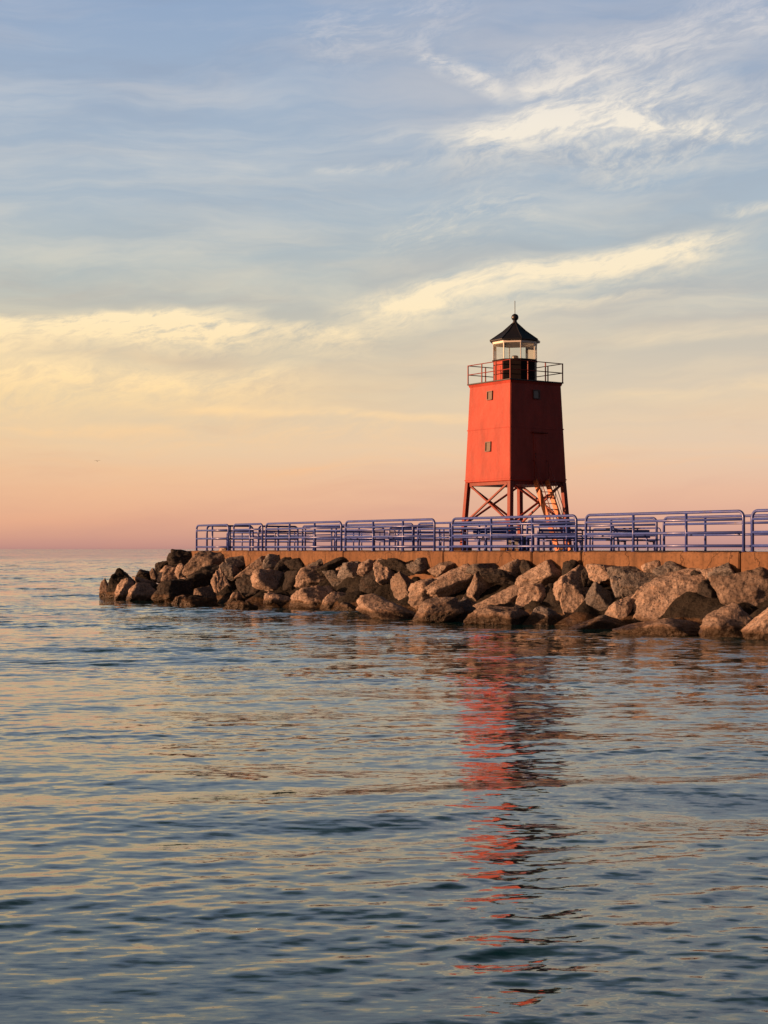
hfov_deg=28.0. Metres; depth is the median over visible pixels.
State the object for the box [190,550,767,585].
pier
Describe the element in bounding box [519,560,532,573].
boulder
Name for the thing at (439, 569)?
boulder
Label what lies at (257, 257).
sky
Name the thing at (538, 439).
door
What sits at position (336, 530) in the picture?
railing panel
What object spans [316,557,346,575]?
boulder
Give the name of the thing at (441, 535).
railing panel
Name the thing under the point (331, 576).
boulder
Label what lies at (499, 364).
lantern door
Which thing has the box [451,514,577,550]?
railing panel
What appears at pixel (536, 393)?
window
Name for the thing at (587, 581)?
boulder
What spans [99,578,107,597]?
boulder
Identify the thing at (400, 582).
boulder
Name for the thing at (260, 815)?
water
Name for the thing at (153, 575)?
boulder
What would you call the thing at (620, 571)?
boulder
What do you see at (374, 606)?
boulder
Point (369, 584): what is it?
boulder
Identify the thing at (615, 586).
boulder
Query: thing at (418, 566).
boulder
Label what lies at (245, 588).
boulder
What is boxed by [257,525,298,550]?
railing panel
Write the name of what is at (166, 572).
boulder
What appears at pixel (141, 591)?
boulder
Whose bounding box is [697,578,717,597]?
boulder
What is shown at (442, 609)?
boulder
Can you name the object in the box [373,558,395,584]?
boulder
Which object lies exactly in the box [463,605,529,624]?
boulder
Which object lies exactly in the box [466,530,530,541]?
railing panel
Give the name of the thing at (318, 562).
boulder
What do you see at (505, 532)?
bench
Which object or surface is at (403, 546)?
railing panel
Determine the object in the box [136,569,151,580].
boulder
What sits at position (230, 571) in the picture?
boulder
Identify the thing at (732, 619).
boulder
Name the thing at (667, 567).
boulder
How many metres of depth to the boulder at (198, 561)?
61.86 m
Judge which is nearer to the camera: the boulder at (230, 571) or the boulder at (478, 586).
the boulder at (478, 586)
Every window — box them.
[485,441,490,451]
[486,391,492,400]
[533,389,539,398]
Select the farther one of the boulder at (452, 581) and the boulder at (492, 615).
the boulder at (452, 581)
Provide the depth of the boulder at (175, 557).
64.12 m
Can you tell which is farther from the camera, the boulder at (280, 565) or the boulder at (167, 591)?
the boulder at (167, 591)
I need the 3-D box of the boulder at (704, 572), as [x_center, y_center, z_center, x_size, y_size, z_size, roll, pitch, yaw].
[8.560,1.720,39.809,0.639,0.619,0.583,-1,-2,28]
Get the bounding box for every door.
[494,361,502,379]
[532,431,547,477]
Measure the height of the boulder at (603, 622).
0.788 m
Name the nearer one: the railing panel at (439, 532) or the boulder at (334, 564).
the boulder at (334, 564)
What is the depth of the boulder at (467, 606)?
44.32 m
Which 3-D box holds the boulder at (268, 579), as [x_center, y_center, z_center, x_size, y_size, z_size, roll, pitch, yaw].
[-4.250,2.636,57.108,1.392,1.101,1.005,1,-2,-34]
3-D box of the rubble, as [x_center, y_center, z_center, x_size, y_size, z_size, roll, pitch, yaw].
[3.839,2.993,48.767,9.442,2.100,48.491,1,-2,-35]
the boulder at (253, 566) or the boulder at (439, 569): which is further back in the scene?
the boulder at (253, 566)
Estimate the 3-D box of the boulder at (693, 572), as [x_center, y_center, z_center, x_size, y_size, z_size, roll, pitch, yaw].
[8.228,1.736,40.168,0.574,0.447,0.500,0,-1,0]
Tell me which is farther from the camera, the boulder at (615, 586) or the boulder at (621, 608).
the boulder at (615, 586)
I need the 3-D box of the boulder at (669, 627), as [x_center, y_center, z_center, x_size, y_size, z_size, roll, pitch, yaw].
[6.797,2.991,37.636,2.466,0.799,1.142,-1,-1,20]
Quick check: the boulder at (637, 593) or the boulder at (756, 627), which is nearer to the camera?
the boulder at (756, 627)
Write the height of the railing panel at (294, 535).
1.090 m
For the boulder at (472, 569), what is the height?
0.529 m
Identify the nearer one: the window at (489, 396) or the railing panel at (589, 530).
the railing panel at (589, 530)
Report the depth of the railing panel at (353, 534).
80.26 m
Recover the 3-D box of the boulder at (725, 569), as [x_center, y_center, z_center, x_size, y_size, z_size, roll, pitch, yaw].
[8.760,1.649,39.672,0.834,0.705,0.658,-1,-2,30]
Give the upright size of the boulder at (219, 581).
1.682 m
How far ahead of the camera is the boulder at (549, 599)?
43.93 m
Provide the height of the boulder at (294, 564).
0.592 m
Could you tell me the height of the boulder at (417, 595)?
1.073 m
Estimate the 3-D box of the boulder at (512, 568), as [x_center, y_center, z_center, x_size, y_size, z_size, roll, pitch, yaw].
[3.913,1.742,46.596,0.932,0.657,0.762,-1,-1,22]
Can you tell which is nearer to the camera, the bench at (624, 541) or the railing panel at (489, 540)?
the bench at (624, 541)
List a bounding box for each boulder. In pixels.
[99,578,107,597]
[105,568,135,598]
[113,577,133,599]
[126,583,155,600]
[132,576,156,585]
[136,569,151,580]
[150,568,157,582]
[151,578,193,602]
[155,561,168,573]
[157,565,177,582]
[167,549,191,566]
[171,595,185,603]
[174,563,185,578]
[179,595,219,605]
[182,551,224,577]
[187,564,218,591]
[193,585,217,602]
[211,567,231,592]
[219,562,240,580]
[222,600,257,610]
[225,555,244,569]
[226,592,244,604]
[234,556,264,577]
[235,574,259,597]
[250,568,284,590]
[262,554,279,569]
[263,592,289,606]
[274,557,291,571]
[278,570,298,590]
[284,558,304,570]
[289,585,335,607]
[294,565,325,587]
[307,559,322,565]
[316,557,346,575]
[320,591,345,609]
[322,570,342,585]
[332,602,356,610]
[337,561,360,579]
[356,594,415,618]
[357,559,373,576]
[359,570,382,593]
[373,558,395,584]
[378,558,414,575]
[390,571,413,599]
[406,557,428,573]
[408,578,434,610]
[413,597,463,621]
[425,563,473,597]
[427,561,455,576]
[456,598,475,620]
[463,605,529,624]
[466,563,497,574]
[467,571,494,600]
[473,584,522,608]
[478,568,516,585]
[498,559,521,576]
[515,559,561,585]
[515,583,545,607]
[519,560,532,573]
[522,606,563,624]
[542,583,559,605]
[553,565,589,600]
[559,582,584,616]
[562,559,578,575]
[569,615,627,629]
[581,563,598,586]
[584,582,613,610]
[586,564,610,583]
[605,594,634,619]
[606,566,642,578]
[610,575,625,598]
[612,618,701,635]
[619,572,657,595]
[631,582,648,600]
[632,568,705,622]
[641,560,660,572]
[652,561,683,575]
[690,570,700,575]
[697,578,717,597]
[698,602,752,636]
[701,567,715,578]
[707,562,734,576]
[708,567,767,606]
[740,608,767,639]
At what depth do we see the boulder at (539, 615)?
42.02 m
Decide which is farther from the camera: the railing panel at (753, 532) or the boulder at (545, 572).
the boulder at (545, 572)
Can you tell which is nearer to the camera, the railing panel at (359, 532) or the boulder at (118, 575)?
the boulder at (118, 575)
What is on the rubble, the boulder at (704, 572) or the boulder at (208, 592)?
the boulder at (208, 592)
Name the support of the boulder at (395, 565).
on the pier
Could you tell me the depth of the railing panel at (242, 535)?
90.81 m
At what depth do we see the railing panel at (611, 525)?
50.91 m
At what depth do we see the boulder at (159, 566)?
65.11 m
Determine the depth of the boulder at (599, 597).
41.78 m
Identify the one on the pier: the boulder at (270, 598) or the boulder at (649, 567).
the boulder at (649, 567)
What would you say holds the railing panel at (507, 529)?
on the pier
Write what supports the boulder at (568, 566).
on the rubble
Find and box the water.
[0,549,767,1023]
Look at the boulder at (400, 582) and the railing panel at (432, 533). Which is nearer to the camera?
the boulder at (400, 582)
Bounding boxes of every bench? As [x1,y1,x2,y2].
[473,528,523,550]
[540,531,583,550]
[615,529,654,550]
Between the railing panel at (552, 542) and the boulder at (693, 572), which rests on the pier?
the railing panel at (552, 542)
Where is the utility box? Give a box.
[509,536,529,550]
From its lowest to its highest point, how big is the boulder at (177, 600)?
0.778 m
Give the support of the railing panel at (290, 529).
on the pier
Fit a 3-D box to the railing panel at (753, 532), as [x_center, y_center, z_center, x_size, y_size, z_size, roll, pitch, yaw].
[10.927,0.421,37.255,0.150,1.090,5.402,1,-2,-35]
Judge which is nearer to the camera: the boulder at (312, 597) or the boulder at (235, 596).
the boulder at (312, 597)
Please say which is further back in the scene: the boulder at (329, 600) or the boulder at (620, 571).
the boulder at (329, 600)
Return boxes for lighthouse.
[454,314,578,550]
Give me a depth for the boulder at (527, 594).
44.11 m
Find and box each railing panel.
[195,524,229,550]
[205,525,254,550]
[226,532,275,549]
[232,523,263,550]
[232,532,312,549]
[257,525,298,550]
[264,521,341,550]
[279,531,330,549]
[301,523,414,550]
[304,526,385,550]
[334,530,395,549]
[344,532,397,549]
[345,518,435,550]
[388,527,463,550]
[398,529,467,549]
[401,530,460,549]
[416,520,522,550]
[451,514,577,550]
[454,523,534,550]
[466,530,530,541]
[526,517,657,550]
[537,524,615,550]
[537,528,582,549]
[585,510,746,551]
[592,527,661,550]
[663,514,767,550]
[750,509,767,551]
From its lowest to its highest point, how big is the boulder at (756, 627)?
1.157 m
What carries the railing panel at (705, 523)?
on the pier
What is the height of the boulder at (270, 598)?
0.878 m
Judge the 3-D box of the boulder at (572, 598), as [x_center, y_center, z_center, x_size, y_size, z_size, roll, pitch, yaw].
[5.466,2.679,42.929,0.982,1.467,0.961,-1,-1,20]
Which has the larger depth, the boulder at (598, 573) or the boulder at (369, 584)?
the boulder at (369, 584)
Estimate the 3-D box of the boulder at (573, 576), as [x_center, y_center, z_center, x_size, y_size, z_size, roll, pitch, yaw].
[5.377,2.076,43.732,1.150,1.168,1.008,0,-1,-11]
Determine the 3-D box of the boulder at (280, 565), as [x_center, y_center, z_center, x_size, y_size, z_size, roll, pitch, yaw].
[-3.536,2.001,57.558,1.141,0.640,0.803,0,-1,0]
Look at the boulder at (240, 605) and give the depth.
52.18 m
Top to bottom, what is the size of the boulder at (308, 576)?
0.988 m
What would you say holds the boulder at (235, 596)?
on the rubble
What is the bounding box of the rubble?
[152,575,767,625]
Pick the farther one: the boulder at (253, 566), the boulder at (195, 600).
the boulder at (253, 566)
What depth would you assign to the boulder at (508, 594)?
45.33 m
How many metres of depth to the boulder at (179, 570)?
63.21 m
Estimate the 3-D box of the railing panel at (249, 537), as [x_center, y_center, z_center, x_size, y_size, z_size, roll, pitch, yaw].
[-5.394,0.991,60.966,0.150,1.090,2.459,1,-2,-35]
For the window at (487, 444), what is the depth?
74.08 m
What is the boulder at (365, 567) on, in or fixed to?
on the rubble
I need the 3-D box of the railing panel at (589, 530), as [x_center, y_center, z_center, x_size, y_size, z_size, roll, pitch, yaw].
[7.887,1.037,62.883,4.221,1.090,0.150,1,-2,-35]
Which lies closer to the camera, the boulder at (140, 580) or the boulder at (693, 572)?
the boulder at (693, 572)
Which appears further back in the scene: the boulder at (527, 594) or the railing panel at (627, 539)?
the railing panel at (627, 539)
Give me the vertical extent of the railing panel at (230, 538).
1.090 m
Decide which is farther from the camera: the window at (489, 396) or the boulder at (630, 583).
the window at (489, 396)
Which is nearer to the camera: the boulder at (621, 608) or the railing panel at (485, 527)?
the boulder at (621, 608)
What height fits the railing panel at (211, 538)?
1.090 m
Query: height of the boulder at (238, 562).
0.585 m
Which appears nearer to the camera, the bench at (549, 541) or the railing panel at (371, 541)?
the bench at (549, 541)
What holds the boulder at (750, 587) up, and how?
on the rubble
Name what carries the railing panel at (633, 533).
on the pier
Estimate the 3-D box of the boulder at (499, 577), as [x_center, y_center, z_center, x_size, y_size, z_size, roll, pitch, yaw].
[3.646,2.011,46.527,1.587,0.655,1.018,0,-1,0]
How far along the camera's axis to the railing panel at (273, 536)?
95.04 m
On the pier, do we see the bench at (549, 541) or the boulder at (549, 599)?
the bench at (549, 541)
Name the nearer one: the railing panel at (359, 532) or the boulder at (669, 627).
the boulder at (669, 627)
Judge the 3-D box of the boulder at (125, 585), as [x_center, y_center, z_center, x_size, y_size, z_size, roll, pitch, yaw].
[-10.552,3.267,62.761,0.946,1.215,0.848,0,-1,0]
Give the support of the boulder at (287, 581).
on the rubble
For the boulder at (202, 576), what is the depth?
60.52 m
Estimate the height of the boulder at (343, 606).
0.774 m
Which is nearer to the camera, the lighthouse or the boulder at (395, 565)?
the boulder at (395, 565)
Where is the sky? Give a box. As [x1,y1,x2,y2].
[0,0,767,548]
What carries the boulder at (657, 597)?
on the rubble
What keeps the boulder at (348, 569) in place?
on the rubble

